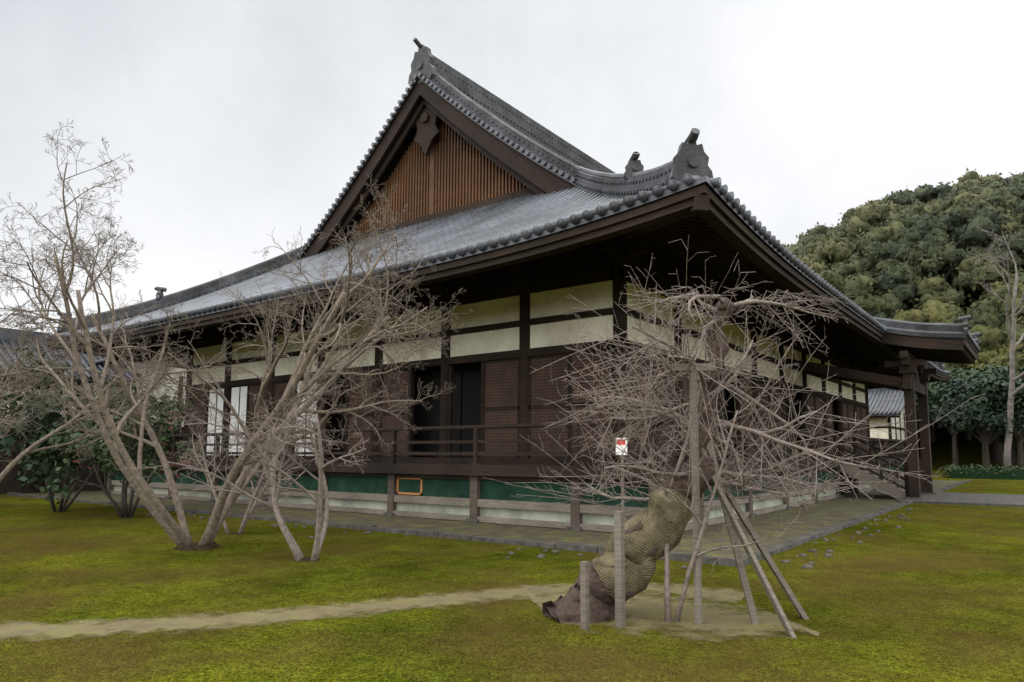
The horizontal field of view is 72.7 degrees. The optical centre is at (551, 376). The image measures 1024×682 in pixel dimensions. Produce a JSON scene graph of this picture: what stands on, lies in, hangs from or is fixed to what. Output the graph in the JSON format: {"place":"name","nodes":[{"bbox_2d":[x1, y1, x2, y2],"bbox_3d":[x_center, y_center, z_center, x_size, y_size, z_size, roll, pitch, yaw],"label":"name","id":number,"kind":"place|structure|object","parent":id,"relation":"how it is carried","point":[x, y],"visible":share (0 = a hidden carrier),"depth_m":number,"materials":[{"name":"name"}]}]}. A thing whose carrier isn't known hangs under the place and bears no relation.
{"place":"outdoors","nodes":[
{"label":"outdoors","id":0,"kind":"place"},
{"bbox_2d":[0,327,140,384],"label":"background roof","id":1,"kind":"structure","parent":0,"point":[32,338],"depth_m":28.89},
{"bbox_2d":[0,338,142,382],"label":"corridor roof rows","id":2,"kind":"object","parent":1,"relation":"on","point":[126,374],"visible":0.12,"depth_m":28.93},
{"bbox_2d":[102,361,186,485],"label":"building wall","id":3,"kind":"structure","parent":0,"point":[162,388],"depth_m":33.25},
{"bbox_2d":[0,583,744,637],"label":"foot path","id":4,"kind":"structure","parent":0,"point":[69,629],"depth_m":6.86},
{"bbox_2d":[0,279,1023,681],"bbox_3d":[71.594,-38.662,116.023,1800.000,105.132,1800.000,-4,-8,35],"label":"ground","id":5,"kind":"structure","parent":0,"point":[920,595],"depth_m":7.34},
{"bbox_2d":[0,377,136,493],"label":"building","id":6,"kind":"structure","parent":5,"relation":"on","point":[8,484],"depth_m":27.31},
{"bbox_2d":[0,345,194,511],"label":"shrub","id":7,"kind":"object","parent":5,"relation":"on","point":[20,431],"depth_m":17.65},
{"bbox_2d":[39,385,203,517],"bbox_3d":[-10.371,1.859,17.122,3.485,3.238,3.403,-4,-8,35],"label":"shrub","id":8,"kind":"object","parent":5,"relation":"on","point":[103,446],"depth_m":16.92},
{"bbox_2d":[71,391,191,483],"bbox_3d":[-10.644,1.630,17.907,2.743,2.324,2.069,-3,-7,24],"label":"red-leaved shrub","id":9,"kind":"object","parent":5,"relation":"on","point":[163,468],"visible":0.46,"depth_m":17.94,"materials":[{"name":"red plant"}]},
{"bbox_2d":[172,542,219,550],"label":"tree base soil","id":10,"kind":"structure","parent":5,"relation":"on","point":[196,546],"depth_m":11.46,"materials":[{"name":"brown soil"}]},
{"bbox_2d":[0,173,412,547],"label":"bare tree","id":11,"kind":"object","parent":10,"relation":"on","point":[157,506],"visible":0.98,"depth_m":12.12,"materials":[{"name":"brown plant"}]},
{"bbox_2d":[297,557,319,561],"bbox_3d":[-3.651,2.753,10.367,0.412,0.122,0.409,4,-8,-35],"label":"tree base","id":12,"kind":"object","parent":5,"relation":"on","point":[305,559],"visible":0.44,"depth_m":10.26,"materials":[{"name":"brown plant"}]},
{"bbox_2d":[161,345,373,560],"bbox_3d":[-4.066,1.098,10.425,3.788,3.418,2.394,-6,-8,42],"label":"bare tree","id":13,"kind":"object","parent":12,"relation":"on","point":[312,474],"visible":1,"depth_m":10.49,"materials":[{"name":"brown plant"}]},
{"bbox_2d":[62,175,705,339],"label":"roof","id":14,"kind":"structure","parent":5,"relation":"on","point":[609,212],"depth_m":13.39,"materials":[{"name":"tile"}]},
{"bbox_2d":[51,173,699,338],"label":"roof rows","id":15,"kind":"object","parent":14,"relation":"on","point":[503,222],"visible":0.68,"depth_m":19.61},
{"bbox_2d":[299,77,591,258],"bbox_3d":[1.440,-6.503,33.723,14.400,6.946,21.800,-4,-8,35],"label":"bargeboard","id":16,"kind":"object","parent":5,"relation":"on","point":[424,107],"visible":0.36,"depth_m":25.36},
{"bbox_2d":[340,126,522,238],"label":"gable","id":17,"kind":"structure","parent":16,"relation":"attached to","point":[387,173],"depth_m":27.25,"materials":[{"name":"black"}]},
{"bbox_2d":[350,118,527,236],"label":"gable slats","id":18,"kind":"object","parent":17,"relation":"attached to","point":[419,183],"visible":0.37,"depth_m":25.45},
{"bbox_2d":[295,72,576,259],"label":"roof edge tiles","id":19,"kind":"object","parent":16,"relation":"on","point":[490,129],"visible":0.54,"depth_m":23.94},
{"bbox_2d":[104,488,876,530],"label":"foundation stones","id":20,"kind":"object","parent":5,"relation":"on","point":[705,525],"visible":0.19,"depth_m":17.42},
{"bbox_2d":[113,474,870,525],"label":"foundation wall","id":21,"kind":"structure","parent":5,"relation":"on","point":[598,519],"depth_m":17.02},
{"bbox_2d":[34,480,960,556],"bbox_3d":[1.440,5.133,32.459,28.300,0.005,35.700,-4,-8,35],"label":"gravel strip","id":22,"kind":"object","parent":5,"relation":"on","point":[777,527],"visible":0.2,"depth_m":15.85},
{"bbox_2d":[7,480,970,566],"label":"kerb stones","id":23,"kind":"object","parent":22,"relation":"on","point":[772,550],"visible":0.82,"depth_m":13.28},
{"bbox_2d":[621,455,623,510],"bbox_3d":[1.325,2.241,12.988,0.040,1.550,0.040,-4,-8,35],"label":"sign stake","id":24,"kind":"object","parent":22,"relation":"on","point":[622,495],"visible":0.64,"depth_m":12.98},
{"bbox_2d":[616,438,626,454],"bbox_3d":[1.309,1.309,13.067,0.240,0.320,0.015,-4,-8,35],"label":"sign board","id":25,"kind":"object","parent":24,"relation":"attached to","point":[619,449],"visible":0.5,"depth_m":13.06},
{"bbox_2d":[840,461,905,499],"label":"stairs","id":26,"kind":"structure","parent":22,"relation":"on","point":[894,490],"depth_m":24.09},
{"bbox_2d":[780,331,1023,506],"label":"entrance porch","id":27,"kind":"object","parent":22,"relation":"on","point":[910,385],"depth_m":23.86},
{"bbox_2d":[874,315,982,353],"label":"porch roof","id":28,"kind":"structure","parent":27,"relation":"on","point":[942,327],"depth_m":22.84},
{"bbox_2d":[885,326,979,351],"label":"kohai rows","id":29,"kind":"object","parent":28,"relation":"on","point":[972,341],"visible":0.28,"depth_m":22.90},
{"bbox_2d":[107,463,898,526],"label":"veranda posts","id":30,"kind":"object","parent":5,"relation":"on","point":[575,503],"visible":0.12,"depth_m":17.53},
{"bbox_2d":[110,471,903,531],"bbox_3d":[1.440,4.862,32.489,23.500,0.510,30.900,-4,-8,35],"label":"horizontal rail","id":31,"kind":"object","parent":5,"relation":"on","point":[565,507],"visible":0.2,"depth_m":16.79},
{"bbox_2d":[118,419,906,484],"bbox_3d":[1.440,3.545,32.632,24.100,1.260,31.500,-4,-8,35],"label":"veranda wood","id":32,"kind":"object","parent":5,"relation":"on","point":[460,471],"visible":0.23,"depth_m":16.79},
{"bbox_2d":[397,477,422,494],"bbox_3d":[-3.553,2.723,17.336,0.900,0.430,0.040,-4,-8,35],"label":"hatch frame","id":33,"kind":"object","parent":32,"relation":"on","point":[421,488],"visible":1,"depth_m":17.27,"materials":[{"name":"orange wood"}]},
{"bbox_2d":[114,465,903,506],"bbox_3d":[1.440,4.390,32.540,23.300,0.440,30.700,-4,-8,35],"label":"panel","id":34,"kind":"object","parent":32,"relation":"attached to","point":[460,488],"visible":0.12,"depth_m":16.65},
{"bbox_2d":[165,232,877,466],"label":"hall","id":35,"kind":"structure","parent":5,"relation":"on","point":[524,280],"depth_m":19.81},
{"bbox_2d":[206,380,316,455],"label":"shoji screens","id":36,"kind":"object","parent":35,"relation":"in","point":[212,400],"visible":0.21,"depth_m":25.46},
{"bbox_2d":[47,184,949,388],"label":"roof eaves","id":37,"kind":"object","parent":35,"relation":"attached to","point":[704,228],"visible":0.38,"depth_m":15.21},
{"bbox_2d":[84,326,930,379],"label":"building roof","id":38,"kind":"structure","parent":35,"relation":"attached to","point":[873,369],"depth_m":29.44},
{"bbox_2d":[189,351,867,455],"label":"wall panels","id":39,"kind":"object","parent":35,"relation":"attached to","point":[501,383],"visible":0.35,"depth_m":18.17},
{"bbox_2d":[552,211,623,233],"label":"roof","id":40,"kind":"structure","parent":35,"relation":"on","point":[593,221],"depth_m":37.51,"materials":[{"name":"tile"}]},
{"bbox_2d":[453,102,949,374],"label":"roof","id":41,"kind":"structure","parent":35,"relation":"on","point":[717,190],"depth_m":13.55,"materials":[{"name":"tile"}]},
{"bbox_2d":[431,81,950,374],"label":"tiles","id":42,"kind":"object","parent":41,"relation":"on","point":[723,189],"visible":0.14,"depth_m":14.64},
{"bbox_2d":[57,37,945,369],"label":"roof ridges","id":43,"kind":"object","parent":42,"relation":"attached to","point":[543,143],"visible":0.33,"depth_m":25.21,"materials":[{"name":"tile"}]},
{"bbox_2d":[146,508,933,568],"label":"pebbles","id":44,"kind":"object","parent":5,"relation":"on","point":[804,566],"visible":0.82,"depth_m":12.27,"materials":[{"name":"stone"}]},
{"bbox_2d":[548,211,622,234],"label":"tiles","id":45,"kind":"object","parent":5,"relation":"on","point":[592,221],"depth_m":37.51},
{"bbox_2d":[526,592,819,637],"bbox_3d":[1.037,2.362,7.011,2.226,0.001,2.570,2,-6,-14],"label":"earth patch","id":46,"kind":"object","parent":5,"relation":"on","point":[639,609],"visible":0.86,"depth_m":6.68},
{"bbox_2d":[580,363,809,637],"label":"tree support poles","id":47,"kind":"object","parent":5,"relation":"on","point":[619,537],"visible":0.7,"depth_m":6.54,"materials":[{"name":"grey wood"}]},
{"bbox_2d":[487,256,964,623],"bbox_3d":[1.716,0.827,7.033,4.368,3.857,4.204,-4,-8,35],"label":"plum tree","id":48,"kind":"object","parent":5,"relation":"on","point":[644,414],"depth_m":6.87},
{"bbox_2d":[592,488,691,601],"bbox_3d":[0.891,1.675,6.929,1.027,1.133,0.559,1,-6,-9],"label":"wrap","id":49,"kind":"object","parent":48,"relation":"attached to","point":[660,529],"visible":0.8,"depth_m":6.74,"materials":[{"name":"fabric"}]},
{"bbox_2d":[784,240,808,254],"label":"forest tree","id":50,"kind":"object","parent":5,"relation":"on","point":[794,249],"depth_m":130.84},
{"bbox_2d":[797,235,828,257],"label":"forest tree","id":51,"kind":"object","parent":5,"relation":"on","point":[802,250],"visible":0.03,"depth_m":124.88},
{"bbox_2d":[796,223,838,242],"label":"forest tree","id":52,"kind":"object","parent":5,"relation":"on","point":[828,228],"visible":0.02,"depth_m":151.69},
{"bbox_2d":[797,221,848,243],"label":"forest tree","id":53,"kind":"object","parent":5,"relation":"on","point":[817,233],"depth_m":136.25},
{"bbox_2d":[798,232,856,256],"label":"forest tree","id":54,"kind":"object","parent":5,"relation":"on","point":[810,245],"visible":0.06,"depth_m":117.15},
{"bbox_2d":[800,238,855,272],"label":"forest tree","id":55,"kind":"object","parent":5,"relation":"on","point":[836,252],"depth_m":111.40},
{"bbox_2d":[831,208,857,233],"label":"forest tree","id":56,"kind":"object","parent":5,"relation":"on","point":[845,217],"visible":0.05,"depth_m":143.17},
{"bbox_2d":[833,256,874,278],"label":"forest tree","id":57,"kind":"object","parent":5,"relation":"on","point":[852,268],"visible":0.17,"depth_m":105.78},
{"bbox_2d":[850,231,868,252],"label":"forest tree","id":58,"kind":"object","parent":5,"relation":"on","point":[856,241],"visible":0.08,"depth_m":116.74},
{"bbox_2d":[818,265,904,314],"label":"forest tree","id":59,"kind":"object","parent":5,"relation":"on","point":[866,300],"depth_m":95.42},
{"bbox_2d":[841,199,900,238],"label":"forest tree","id":60,"kind":"object","parent":5,"relation":"on","point":[866,217],"visible":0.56,"depth_m":126.03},
{"bbox_2d":[845,216,904,263],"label":"forest tree","id":61,"kind":"object","parent":5,"relation":"on","point":[883,233],"visible":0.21,"depth_m":106.46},
{"bbox_2d":[868,307,898,319],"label":"forest tree","id":62,"kind":"object","parent":5,"relation":"on","point":[875,313],"visible":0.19,"depth_m":94.12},
{"bbox_2d":[857,237,918,273],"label":"forest tree","id":63,"kind":"object","parent":5,"relation":"on","point":[883,255],"visible":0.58,"depth_m":102.38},
{"bbox_2d":[882,208,899,224],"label":"forest tree","id":64,"kind":"object","parent":5,"relation":"on","point":[889,215],"visible":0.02,"depth_m":123.70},
{"bbox_2d":[871,259,923,306],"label":"forest tree","id":65,"kind":"object","parent":5,"relation":"on","point":[890,276],"visible":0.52,"depth_m":95.86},
{"bbox_2d":[880,185,918,210],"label":"forest tree","id":66,"kind":"object","parent":5,"relation":"on","point":[904,197],"visible":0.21,"depth_m":137.08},
{"bbox_2d":[890,203,927,212],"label":"forest tree","id":67,"kind":"object","parent":5,"relation":"on","point":[907,207],"visible":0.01,"depth_m":123.64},
{"bbox_2d":[883,209,954,246],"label":"forest tree","id":68,"kind":"object","parent":5,"relation":"on","point":[909,234],"visible":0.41,"depth_m":103.77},
{"bbox_2d":[909,199,931,206],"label":"forest tree","id":69,"kind":"object","parent":5,"relation":"on","point":[919,202],"visible":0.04,"depth_m":133.78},
{"bbox_2d":[915,396,933,410],"bbox_3d":[31.833,4.904,63.117,6.008,8.626,6.726,-6,-9,44],"label":"forest tree","id":70,"kind":"object","parent":5,"relation":"on","point":[929,403],"depth_m":60.99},
{"bbox_2d":[905,196,956,216],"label":"forest tree","id":71,"kind":"object","parent":5,"relation":"on","point":[940,206],"visible":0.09,"depth_m":110.69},
{"bbox_2d":[893,294,971,430],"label":"forest tree","id":72,"kind":"object","parent":5,"relation":"on","point":[934,311],"depth_m":79.03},
{"bbox_2d":[912,182,956,202],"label":"forest tree","id":73,"kind":"object","parent":5,"relation":"on","point":[925,192],"depth_m":138.16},
{"bbox_2d":[901,273,970,310],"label":"forest tree","id":74,"kind":"object","parent":5,"relation":"on","point":[933,287],"depth_m":93.23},
{"bbox_2d":[902,233,982,281],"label":"forest tree","id":75,"kind":"object","parent":5,"relation":"on","point":[932,254],"depth_m":96.03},
{"bbox_2d":[915,366,979,468],"bbox_3d":[35.071,3.966,60.364,6.968,10.018,7.801,-1,-6,7],"label":"forest tree","id":76,"kind":"object","parent":5,"relation":"on","point":[935,388],"depth_m":60.45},
{"bbox_2d":[929,372,983,466],"bbox_3d":[33.156,3.916,53.760,6.081,8.467,6.808,5,-8,-38],"label":"forest tree","id":77,"kind":"object","parent":5,"relation":"on","point":[953,385],"depth_m":53.95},
{"bbox_2d":[914,199,1008,289],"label":"forest tree","id":78,"kind":"object","parent":5,"relation":"on","point":[970,234],"depth_m":100.59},
{"bbox_2d":[966,299,976,313],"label":"forest tree","id":79,"kind":"object","parent":5,"relation":"on","point":[973,305],"visible":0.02,"depth_m":86.30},
{"bbox_2d":[949,178,998,199],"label":"forest tree","id":80,"kind":"object","parent":5,"relation":"on","point":[972,185],"visible":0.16,"depth_m":129.27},
{"bbox_2d":[929,380,1023,468],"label":"forest tree","id":81,"kind":"object","parent":5,"relation":"on","point":[952,416],"depth_m":45.26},
{"bbox_2d":[946,191,1009,214],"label":"forest tree","id":82,"kind":"object","parent":5,"relation":"on","point":[976,200],"depth_m":109.78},
{"bbox_2d":[952,168,1006,187],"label":"forest tree","id":83,"kind":"object","parent":5,"relation":"on","point":[971,175],"visible":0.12,"depth_m":139.13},
{"bbox_2d":[968,242,992,253],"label":"forest tree","id":84,"kind":"object","parent":5,"relation":"on","point":[988,246],"visible":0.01,"depth_m":98.49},
{"bbox_2d":[940,464,1023,479],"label":"hedge","id":85,"kind":"object","parent":5,"relation":"on","point":[953,473],"depth_m":41.85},
{"bbox_2d":[949,302,1016,440],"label":"forest tree","id":86,"kind":"object","parent":5,"relation":"on","point":[987,315],"depth_m":75.61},
{"bbox_2d":[944,324,1023,459],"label":"forest tree","id":87,"kind":"object","parent":5,"relation":"on","point":[992,337],"depth_m":68.10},
{"bbox_2d":[965,417,1005,466],"bbox_3d":[36.778,4.576,56.820,5.893,7.794,6.598,-1,-6,10],"label":"forest tree","id":88,"kind":"object","parent":5,"relation":"on","point":[1001,439],"depth_m":56.49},
{"bbox_2d":[952,251,1023,301],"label":"forest tree","id":89,"kind":"object","parent":5,"relation":"on","point":[969,275],"depth_m":92.01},
{"bbox_2d":[973,276,1004,303],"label":"forest tree","id":90,"kind":"object","parent":5,"relation":"on","point":[994,287],"visible":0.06,"depth_m":86.00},
{"bbox_2d":[960,362,1023,468],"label":"forest tree","id":91,"kind":"object","parent":5,"relation":"on","point":[998,373],"depth_m":45.12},
{"bbox_2d":[981,179,1006,188],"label":"forest tree","id":92,"kind":"object","parent":5,"relation":"on","point":[993,184],"visible":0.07,"depth_m":132.30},
{"bbox_2d":[964,338,1023,465],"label":"forest tree","id":93,"kind":"object","parent":5,"relation":"on","point":[987,357],"depth_m":63.15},
{"bbox_2d":[969,221,1023,469],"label":"bare tree","id":94,"kind":"object","parent":5,"relation":"on","point":[1012,392],"visible":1,"depth_m":42.81,"materials":[{"name":"grey plant"}]},
{"bbox_2d":[993,436,999,462],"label":"forest tree","id":95,"kind":"object","parent":5,"relation":"on","point":[996,450],"visible":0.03,"depth_m":68.30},
{"bbox_2d":[982,205,1012,228],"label":"forest tree","id":96,"kind":"object","parent":5,"relation":"on","point":[991,208],"visible":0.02,"depth_m":104.25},
{"bbox_2d":[972,277,1023,322],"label":"forest tree","id":97,"kind":"object","parent":5,"relation":"on","point":[1002,293],"visible":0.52,"depth_m":80.97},
{"bbox_2d":[974,183,1021,210],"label":"forest tree","id":98,"kind":"object","parent":5,"relation":"on","point":[1004,195],"visible":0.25,"depth_m":113.33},
{"bbox_2d":[973,422,1023,450],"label":"forest tree","id":99,"kind":"object","parent":5,"relation":"on","point":[996,431],"depth_m":55.53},
{"bbox_2d":[978,269,1023,293],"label":"forest tree","id":100,"kind":"object","parent":5,"relation":"on","point":[1020,274],"visible":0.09,"depth_m":89.13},
{"bbox_2d":[985,223,1023,269],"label":"forest tree","id":101,"kind":"object","parent":5,"relation":"on","point":[1016,247],"visible":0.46,"depth_m":91.72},
{"bbox_2d":[1002,176,1010,183],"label":"forest tree","id":102,"kind":"object","parent":5,"relation":"on","point":[1006,180],"visible":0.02,"depth_m":140.43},
{"bbox_2d":[994,219,1021,241],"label":"forest tree","id":103,"kind":"object","parent":5,"relation":"on","point":[1008,227],"visible":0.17,"depth_m":102.23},
{"bbox_2d":[999,210,1023,224],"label":"forest tree","id":104,"kind":"object","parent":5,"relation":"on","point":[1018,216],"visible":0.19,"depth_m":104.96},
{"bbox_2d":[1002,180,1023,199],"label":"forest tree","id":105,"kind":"object","parent":5,"relation":"on","point":[1020,189],"visible":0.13,"depth_m":117.02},
{"bbox_2d":[1003,339,1023,377],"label":"forest tree","id":106,"kind":"object","parent":5,"relation":"on","point":[1020,362],"visible":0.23,"depth_m":60.46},
{"bbox_2d":[1011,382,1017,466],"bbox_3d":[37.907,4.360,57.519,5.545,8.309,6.208,-1,-6,8],"label":"forest tree","id":107,"kind":"object","parent":5,"relation":"on","point":[1013,454],"depth_m":56.95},
{"bbox_2d":[1006,198,1023,214],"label":"forest tree","id":108,"kind":"object","parent":5,"relation":"on","point":[1019,208],"visible":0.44,"depth_m":107.66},
{"bbox_2d":[1007,172,1023,185],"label":"forest tree","id":109,"kind":"object","parent":5,"relation":"on","point":[1017,178],"visible":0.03,"depth_m":122.92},
{"bbox_2d":[1013,212,1023,233],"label":"forest tree","id":110,"kind":"object","parent":5,"relation":"on","point":[1016,226],"visible":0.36,"depth_m":96.59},
{"bbox_2d":[1016,316,1023,326],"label":"forest tree","id":111,"kind":"object","parent":5,"relation":"on","point":[1020,322],"visible":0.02,"depth_m":77.97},
{"bbox_3d":[-11.142,3.005,12.677,0.797,0.201,0.730,-4,-8,35],"label":"tree root mound","id":112,"kind":"object","parent":5,"relation":"on","visible":0},
{"bbox_2d":[0,296,194,484],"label":"tree","id":113,"kind":"object","parent":112,"relation":"on","point":[37,443],"visible":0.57,"depth_m":14.17,"materials":[{"name":"grey plant"}]},
{"bbox_3d":[-6.265,3.130,13.764,0.379,0.107,0.378,-4,-8,35],"label":"root mound of small bare tree","id":114,"kind":"object","parent":5,"relation":"on","visible":0},
{"bbox_2d":[172,407,324,533],"bbox_3d":[-6.157,1.880,13.836,3.121,2.579,2.105,-4,-8,35],"label":"bare shrub","id":115,"kind":"object","parent":114,"relation":"on","point":[249,508],"visible":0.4,"depth_m":13.84,"materials":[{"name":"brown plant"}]},
{"bbox_2d":[0,0,1023,332],"label":"sky","id":116,"kind":"structure","parent":0,"point":[155,113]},
{"bbox_2d":[869,408,918,456],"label":"house","id":117,"kind":"structure","parent":0,"point":[878,422],"depth_m":49.75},
{"bbox_2d":[868,388,918,419],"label":"house roof","id":118,"kind":"structure","parent":117,"relation":"on","point":[888,413],"depth_m":51.12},
{"bbox_2d":[868,389,918,414],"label":"house roof rows","id":119,"kind":"object","parent":118,"relation":"on","point":[891,402],"visible":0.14,"depth_m":50.98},
{"bbox_2d":[930,422,934,442],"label":"forest tree","id":120,"kind":"object","parent":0,"point":[932,435],"visible":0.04,"depth_m":78.96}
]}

